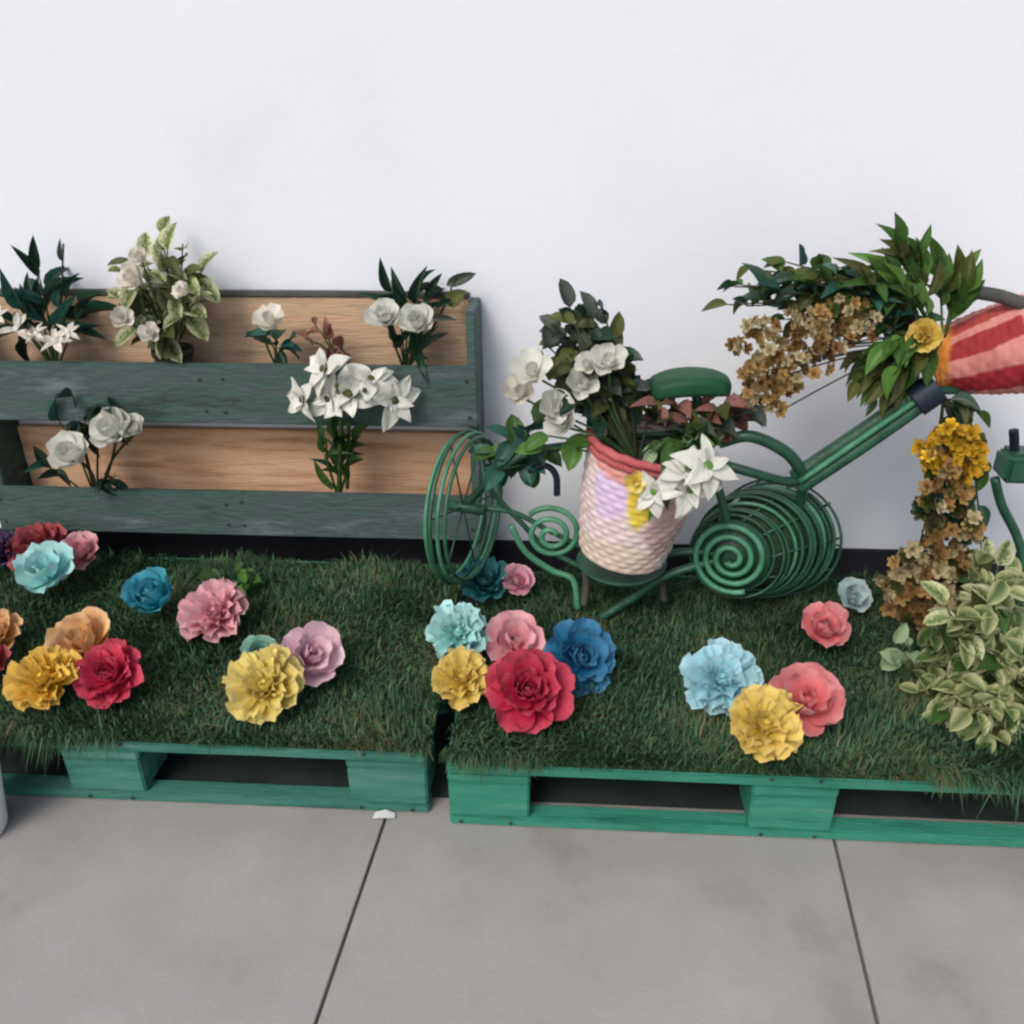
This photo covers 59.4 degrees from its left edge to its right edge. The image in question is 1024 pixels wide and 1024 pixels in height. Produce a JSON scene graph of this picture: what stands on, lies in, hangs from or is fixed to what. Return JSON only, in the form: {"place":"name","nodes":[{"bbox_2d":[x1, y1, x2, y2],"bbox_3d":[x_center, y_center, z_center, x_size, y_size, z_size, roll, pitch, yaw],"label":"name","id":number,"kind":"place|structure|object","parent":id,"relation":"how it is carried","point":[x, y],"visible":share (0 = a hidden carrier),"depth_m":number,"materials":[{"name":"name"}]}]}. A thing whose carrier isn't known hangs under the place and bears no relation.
{"place":"outdoors","nodes":[
{"label":"outdoors","id":0,"kind":"place"},
{"bbox_2d":[0,0,1023,580],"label":"wall","id":1,"kind":"structure","parent":0,"point":[656,174],"depth_m":1.87,"materials":[{"name":"paint"}]},
{"bbox_2d":[0,596,1023,1023],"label":"ground","id":2,"kind":"structure","parent":0,"point":[144,912],"depth_m":1.44,"materials":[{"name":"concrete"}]},
{"bbox_2d":[0,768,7,834],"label":"white bucket","id":3,"kind":"object","parent":2,"relation":"on","point":[3,815],"visible":1,"depth_m":1.60,"materials":[{"name":"plastic"}]},
{"bbox_2d":[1,556,466,811],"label":"pallet","id":4,"kind":"object","parent":2,"relation":"on","point":[391,781],"visible":0.23,"depth_m":1.65,"materials":[{"name":"green paint"}]},
{"bbox_2d":[0,545,462,776],"bbox_3d":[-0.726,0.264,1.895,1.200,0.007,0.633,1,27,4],"label":"grass mat","id":5,"kind":"object","parent":4,"relation":"on","point":[314,706],"depth_m":1.83,"materials":[{"name":"green plant"}]},
{"bbox_2d":[0,644,11,670],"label":"paper flower","id":6,"kind":"object","parent":5,"relation":"on","point":[5,652],"visible":1,"depth_m":1.76,"materials":[{"name":"red paper"}]},
{"bbox_2d":[0,532,18,571],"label":"paper flower","id":7,"kind":"object","parent":5,"relation":"on","point":[5,538],"visible":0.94,"depth_m":2.10,"materials":[{"name":"purple paper"}]},
{"bbox_2d":[0,608,22,648],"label":"paper flower","id":8,"kind":"object","parent":5,"relation":"on","point":[11,625],"visible":1,"depth_m":1.82,"materials":[{"name":"orange paper"}]},
{"bbox_2d":[5,521,66,570],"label":"paper flower","id":9,"kind":"object","parent":5,"relation":"on","point":[37,532],"visible":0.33,"depth_m":2.09,"materials":[{"name":"red paper"}]},
{"bbox_2d":[2,645,81,711],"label":"paper flower","id":10,"kind":"object","parent":5,"relation":"on","point":[35,676],"visible":1,"depth_m":1.66,"materials":[{"name":"yellow paper"}]},
{"bbox_2d":[11,540,74,593],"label":"paper flower","id":11,"kind":"object","parent":5,"relation":"on","point":[44,566],"visible":1,"depth_m":2.00,"materials":[{"name":"teal paper"}]},
{"bbox_2d":[43,606,109,657],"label":"paper flower","id":12,"kind":"object","parent":5,"relation":"on","point":[85,629],"visible":0.8,"depth_m":1.75,"materials":[{"name":"orange paper"}]},
{"bbox_2d":[61,531,98,575],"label":"paper flower","id":13,"kind":"object","parent":5,"relation":"on","point":[83,545],"visible":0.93,"depth_m":2.07,"materials":[{"name":"pink paper"}]},
{"bbox_2d":[72,638,143,708],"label":"paper flower","id":14,"kind":"object","parent":5,"relation":"on","point":[110,671],"visible":1,"depth_m":1.68,"materials":[{"name":"red paper"}]},
{"bbox_2d":[120,567,172,616],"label":"paper flower","id":15,"kind":"object","parent":5,"relation":"on","point":[148,589],"visible":1,"depth_m":1.90,"materials":[{"name":"blue paper"}]},
{"bbox_2d":[176,577,248,642],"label":"paper flower","id":16,"kind":"object","parent":5,"relation":"on","point":[214,607],"visible":1,"depth_m":1.86,"materials":[{"name":"pink paper"}]},
{"bbox_2d":[196,562,264,597],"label":"leafy sprig","id":17,"kind":"object","parent":5,"relation":"on","point":[255,583],"visible":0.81,"depth_m":2.01,"materials":[{"name":"green plant"}]},
{"bbox_2d":[240,634,276,652],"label":"paper flower","id":18,"kind":"object","parent":5,"relation":"on","point":[251,643],"visible":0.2,"depth_m":1.78,"materials":[{"name":"teal paper"}]},
{"bbox_2d":[221,644,304,724],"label":"paper flower","id":19,"kind":"object","parent":5,"relation":"on","point":[267,683],"visible":1,"depth_m":1.64,"materials":[{"name":"yellow paper"}]},
{"bbox_2d":[281,620,344,686],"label":"paper flower","id":20,"kind":"object","parent":5,"relation":"on","point":[316,649],"visible":0.94,"depth_m":1.72,"materials":[{"name":"pink paper"}]},
{"bbox_2d":[0,288,486,604],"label":"upright pallet","id":21,"kind":"object","parent":2,"relation":"on","point":[222,480],"visible":0.78,"depth_m":2.09,"materials":[{"name":"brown wood"}]},
{"bbox_2d":[0,235,115,360],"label":"lily plant","id":22,"kind":"object","parent":21,"relation":"on","point":[27,299],"visible":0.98,"depth_m":1.97,"materials":[{"name":"teal plant"}]},
{"bbox_2d":[23,388,143,499],"bbox_3d":[-0.958,-0.131,2.051,0.333,0.329,0.196,17,32,31],"label":"rose plant","id":23,"kind":"object","parent":21,"relation":"on","point":[108,425],"visible":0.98,"depth_m":2.00,"materials":[{"name":"white plant"}]},
{"bbox_2d":[150,342,193,361],"bbox_3d":[-0.764,-0.314,2.046,0.091,0.122,0.091,1,27,4],"label":"nursery pot","id":24,"kind":"object","parent":21,"relation":"on","point":[187,350],"visible":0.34,"depth_m":2.01,"materials":[{"name":"black plastic"}]},
{"bbox_2d":[105,216,220,363],"bbox_3d":[-0.756,-0.457,1.935,0.270,0.330,0.210,1,27,4],"label":"variegated plant","id":25,"kind":"object","parent":24,"relation":"in","point":[177,290],"visible":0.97,"depth_m":1.91,"materials":[{"name":"green plant"}]},
{"bbox_2d":[245,302,301,363],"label":"rose plant","id":26,"kind":"object","parent":21,"relation":"on","point":[267,319],"visible":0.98,"depth_m":1.93,"materials":[{"name":"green plant"}]},
{"bbox_2d":[296,317,350,363],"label":"dry sprig","id":27,"kind":"object","parent":21,"relation":"on","point":[337,342],"visible":0.77,"depth_m":1.98,"materials":[{"name":"red plant"}]},
{"bbox_2d":[287,348,420,491],"bbox_3d":[-0.350,-0.160,1.959,0.276,0.400,0.163,10,29,19],"label":"lily plant","id":28,"kind":"object","parent":21,"relation":"on","point":[353,388],"visible":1,"depth_m":1.90,"materials":[{"name":"white plant"}]},
{"bbox_2d":[356,258,476,384],"bbox_3d":[-0.193,-0.409,1.921,0.253,0.258,0.170,-8,28,-14],"label":"rose plant","id":29,"kind":"object","parent":21,"relation":"on","point":[417,319],"visible":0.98,"depth_m":1.92,"materials":[{"name":"green plant"}]},
{"bbox_2d":[373,809,394,817],"bbox_3d":[-0.233,0.551,1.635,0.041,0.008,0.018,1,27,4],"label":"paper scrap","id":30,"kind":"object","parent":2,"relation":"on","point":[385,813],"visible":1,"depth_m":1.64,"materials":[{"name":"white paper"}]},
{"bbox_2d":[0,706,1023,821],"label":"ground sheet","id":31,"kind":"object","parent":2,"relation":"on","point":[312,772],"visible":0.06,"depth_m":1.70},
{"bbox_2d":[446,572,1023,847],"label":"pallet","id":32,"kind":"object","parent":2,"relation":"on","point":[791,807],"visible":0.2,"depth_m":1.57,"materials":[{"name":"green paint"}]},
{"bbox_2d":[451,573,1023,781],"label":"grass mat","id":33,"kind":"object","parent":32,"relation":"on","point":[621,740],"depth_m":1.68,"materials":[{"name":"green plant"}]},
{"bbox_2d":[425,600,491,658],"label":"paper flower","id":34,"kind":"object","parent":33,"relation":"on","point":[450,625],"visible":0.95,"depth_m":1.78,"materials":[{"name":"teal paper"}]},
{"bbox_2d":[430,646,487,710],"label":"paper flower","id":35,"kind":"object","parent":33,"relation":"on","point":[459,673],"visible":0.99,"depth_m":1.66,"materials":[{"name":"yellow paper"}]},
{"bbox_2d":[459,556,512,602],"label":"paper flower","id":36,"kind":"object","parent":33,"relation":"on","point":[485,583],"visible":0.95,"depth_m":1.97,"materials":[{"name":"teal paper"}]},
{"bbox_2d":[485,610,545,660],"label":"paper flower","id":37,"kind":"object","parent":33,"relation":"on","point":[509,631],"visible":0.78,"depth_m":1.74,"materials":[{"name":"pink paper"}]},
{"bbox_2d":[501,563,534,597],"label":"paper flower","id":38,"kind":"object","parent":33,"relation":"on","point":[521,577],"visible":1,"depth_m":1.97,"materials":[{"name":"pink paper"}]},
{"bbox_2d":[485,648,574,733],"bbox_3d":[0.031,0.324,1.604,0.164,0.139,0.142,1,27,4],"label":"paper flower","id":39,"kind":"object","parent":33,"relation":"on","point":[523,686],"visible":1,"depth_m":1.60,"materials":[{"name":"red paper"}]},
{"bbox_2d":[543,617,616,696],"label":"paper flower","id":40,"kind":"object","parent":33,"relation":"on","point":[583,648],"visible":0.97,"depth_m":1.72,"materials":[{"name":"blue paper"}]},
{"bbox_2d":[678,637,763,716],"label":"paper flower","id":41,"kind":"object","parent":33,"relation":"on","point":[719,674],"visible":0.98,"depth_m":1.65,"materials":[{"name":"blue paper"}]},
{"bbox_2d":[423,286,1023,619],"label":"cycle planter","id":42,"kind":"object","parent":33,"relation":"on","point":[758,540],"visible":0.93,"depth_m":1.82,"materials":[{"name":"green metal"}]},
{"bbox_2d":[468,399,561,492],"bbox_3d":[0.005,-0.135,1.810,0.192,0.205,0.124,1,27,4],"label":"leafy sprig","id":43,"kind":"object","parent":42,"relation":"in","point":[514,431],"visible":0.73,"depth_m":1.81,"materials":[{"name":"green plant"}]},
{"bbox_2d":[578,417,687,574],"bbox_3d":[0.246,-0.031,1.794,0.247,0.262,0.247,9,29,-1],"label":"painted basket","id":44,"kind":"object","parent":42,"relation":"in","point":[618,533],"visible":0.63,"depth_m":1.72,"materials":[{"name":"white wicker"}]},
{"bbox_2d":[504,279,662,470],"bbox_3d":[0.144,-0.253,1.684,0.310,0.346,0.195,1,27,4],"label":"bouquet","id":45,"kind":"object","parent":44,"relation":"in","point":[593,372],"visible":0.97,"depth_m":1.66,"materials":[{"name":"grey plant"}]},
{"bbox_2d":[624,471,646,493],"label":"yellow flower","id":46,"kind":"object","parent":44,"relation":"in","point":[633,482],"visible":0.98,"depth_m":1.62,"materials":[{"name":"plant"}]},
{"bbox_2d":[636,416,739,521],"bbox_3d":[0.355,-0.072,1.660,0.171,0.183,0.275,24,36,39],"label":"lily plant","id":47,"kind":"object","parent":44,"relation":"in","point":[692,473],"visible":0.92,"depth_m":1.60,"materials":[{"name":"white plant"}]},
{"bbox_2d":[639,410,738,471],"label":"leafy sprig","id":48,"kind":"object","parent":44,"relation":"in","point":[665,447],"visible":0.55,"depth_m":1.64,"materials":[{"name":"green plant"}]},
{"bbox_2d":[630,392,766,444],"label":"dry foliage","id":49,"kind":"object","parent":44,"relation":"in","point":[737,410],"visible":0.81,"depth_m":1.69,"materials":[{"name":"brown plant"}]},
{"bbox_2d":[725,293,904,417],"bbox_3d":[0.564,-0.289,1.646,0.348,0.239,0.118,1,27,4],"label":"dried flower spray","id":50,"kind":"object","parent":42,"relation":"in","point":[782,378],"visible":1,"depth_m":1.63,"materials":[{"name":"beige plant"}]},
{"bbox_2d":[839,331,941,418],"bbox_3d":[0.705,-0.251,1.658,0.187,0.171,0.118,1,27,4],"label":"leaf spray","id":51,"kind":"object","parent":42,"relation":"in","point":[888,374],"visible":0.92,"depth_m":1.64,"materials":[{"name":"green plant"}]},
{"bbox_2d":[873,533,977,633],"bbox_3d":[0.847,0.156,1.806,0.233,0.265,0.121,1,27,4],"label":"dried flower spray","id":52,"kind":"object","parent":42,"relation":"in","point":[916,559],"visible":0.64,"depth_m":1.77,"materials":[{"name":"brown plant"}]},
{"bbox_2d":[910,459,986,570],"bbox_3d":[0.856,0.008,1.755,0.151,0.250,0.084,1,27,4],"label":"dried flower spray","id":53,"kind":"object","parent":42,"relation":"in","point":[961,524],"visible":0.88,"depth_m":1.74,"materials":[{"name":"brown plant"}]},
{"bbox_2d":[934,294,1023,394],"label":"painted basket","id":54,"kind":"object","parent":42,"relation":"in","point":[980,351],"visible":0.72,"depth_m":1.62,"materials":[{"name":"red wicker"}]},
{"bbox_2d":[701,244,944,340],"bbox_3d":[0.578,-0.399,1.679,0.450,0.208,0.198,1,27,4],"label":"leaf spray","id":55,"kind":"object","parent":54,"relation":"in","point":[807,288],"visible":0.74,"depth_m":1.63,"materials":[{"name":"green plant"}]},
{"bbox_2d":[832,212,985,337],"bbox_3d":[0.717,-0.421,1.622,0.281,0.250,0.132,-4,27,-6],"label":"leaf spray","id":56,"kind":"object","parent":54,"relation":"in","point":[956,286],"visible":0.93,"depth_m":1.60,"materials":[{"name":"green plant"}]},
{"bbox_2d":[905,318,943,352],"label":"yellow flower","id":57,"kind":"object","parent":54,"relation":"in","point":[929,330],"visible":1,"depth_m":1.60,"materials":[{"name":"plant"}]},
{"bbox_2d":[914,392,991,581],"bbox_3d":[0.873,-0.044,1.763,0.171,0.401,0.087,1,27,4],"label":"leafy vine","id":58,"kind":"object","parent":54,"relation":"hanging from","point":[961,408],"visible":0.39,"depth_m":1.70,"materials":[{"name":"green plant"}]},
{"bbox_2d":[910,417,989,488],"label":"golden flower","id":59,"kind":"object","parent":58,"relation":"hanging from","point":[960,450],"visible":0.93,"depth_m":1.69,"materials":[{"name":"yellow plant"}]},
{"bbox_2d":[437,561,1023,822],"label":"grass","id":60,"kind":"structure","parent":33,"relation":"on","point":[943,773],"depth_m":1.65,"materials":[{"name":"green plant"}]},
{"bbox_2d":[728,683,804,762],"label":"paper flower","id":61,"kind":"object","parent":33,"relation":"on","point":[766,722],"visible":1,"depth_m":1.52,"materials":[{"name":"yellow paper"}]},
{"bbox_2d":[768,662,845,736],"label":"paper flower","id":62,"kind":"object","parent":33,"relation":"on","point":[816,690],"visible":0.9,"depth_m":1.58,"materials":[{"name":"pink paper"}]},
{"bbox_2d":[801,601,851,650],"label":"paper flower","id":63,"kind":"object","parent":33,"relation":"on","point":[826,625],"visible":1,"depth_m":1.79,"materials":[{"name":"pink paper"}]},
{"bbox_2d":[838,577,872,611],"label":"paper flower","id":64,"kind":"object","parent":33,"relation":"on","point":[855,594],"visible":0.99,"depth_m":1.91,"materials":[{"name":"teal paper"}]},
{"bbox_2d":[879,623,918,682],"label":"pale plant","id":65,"kind":"object","parent":33,"relation":"on","point":[893,658],"visible":0.95,"depth_m":1.70,"materials":[{"name":"green plant"}]},
{"bbox_2d":[899,538,1023,752],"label":"variegated shrub","id":66,"kind":"object","parent":33,"relation":"on","point":[968,665],"visible":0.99,"depth_m":1.60,"materials":[{"name":"green plant"}]},
{"bbox_2d":[990,428,1023,571],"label":"metal stand","id":67,"kind":"object","parent":33,"relation":"on","point":[1008,466],"visible":0.97,"depth_m":1.88,"materials":[{"name":"green paint"}]}
]}

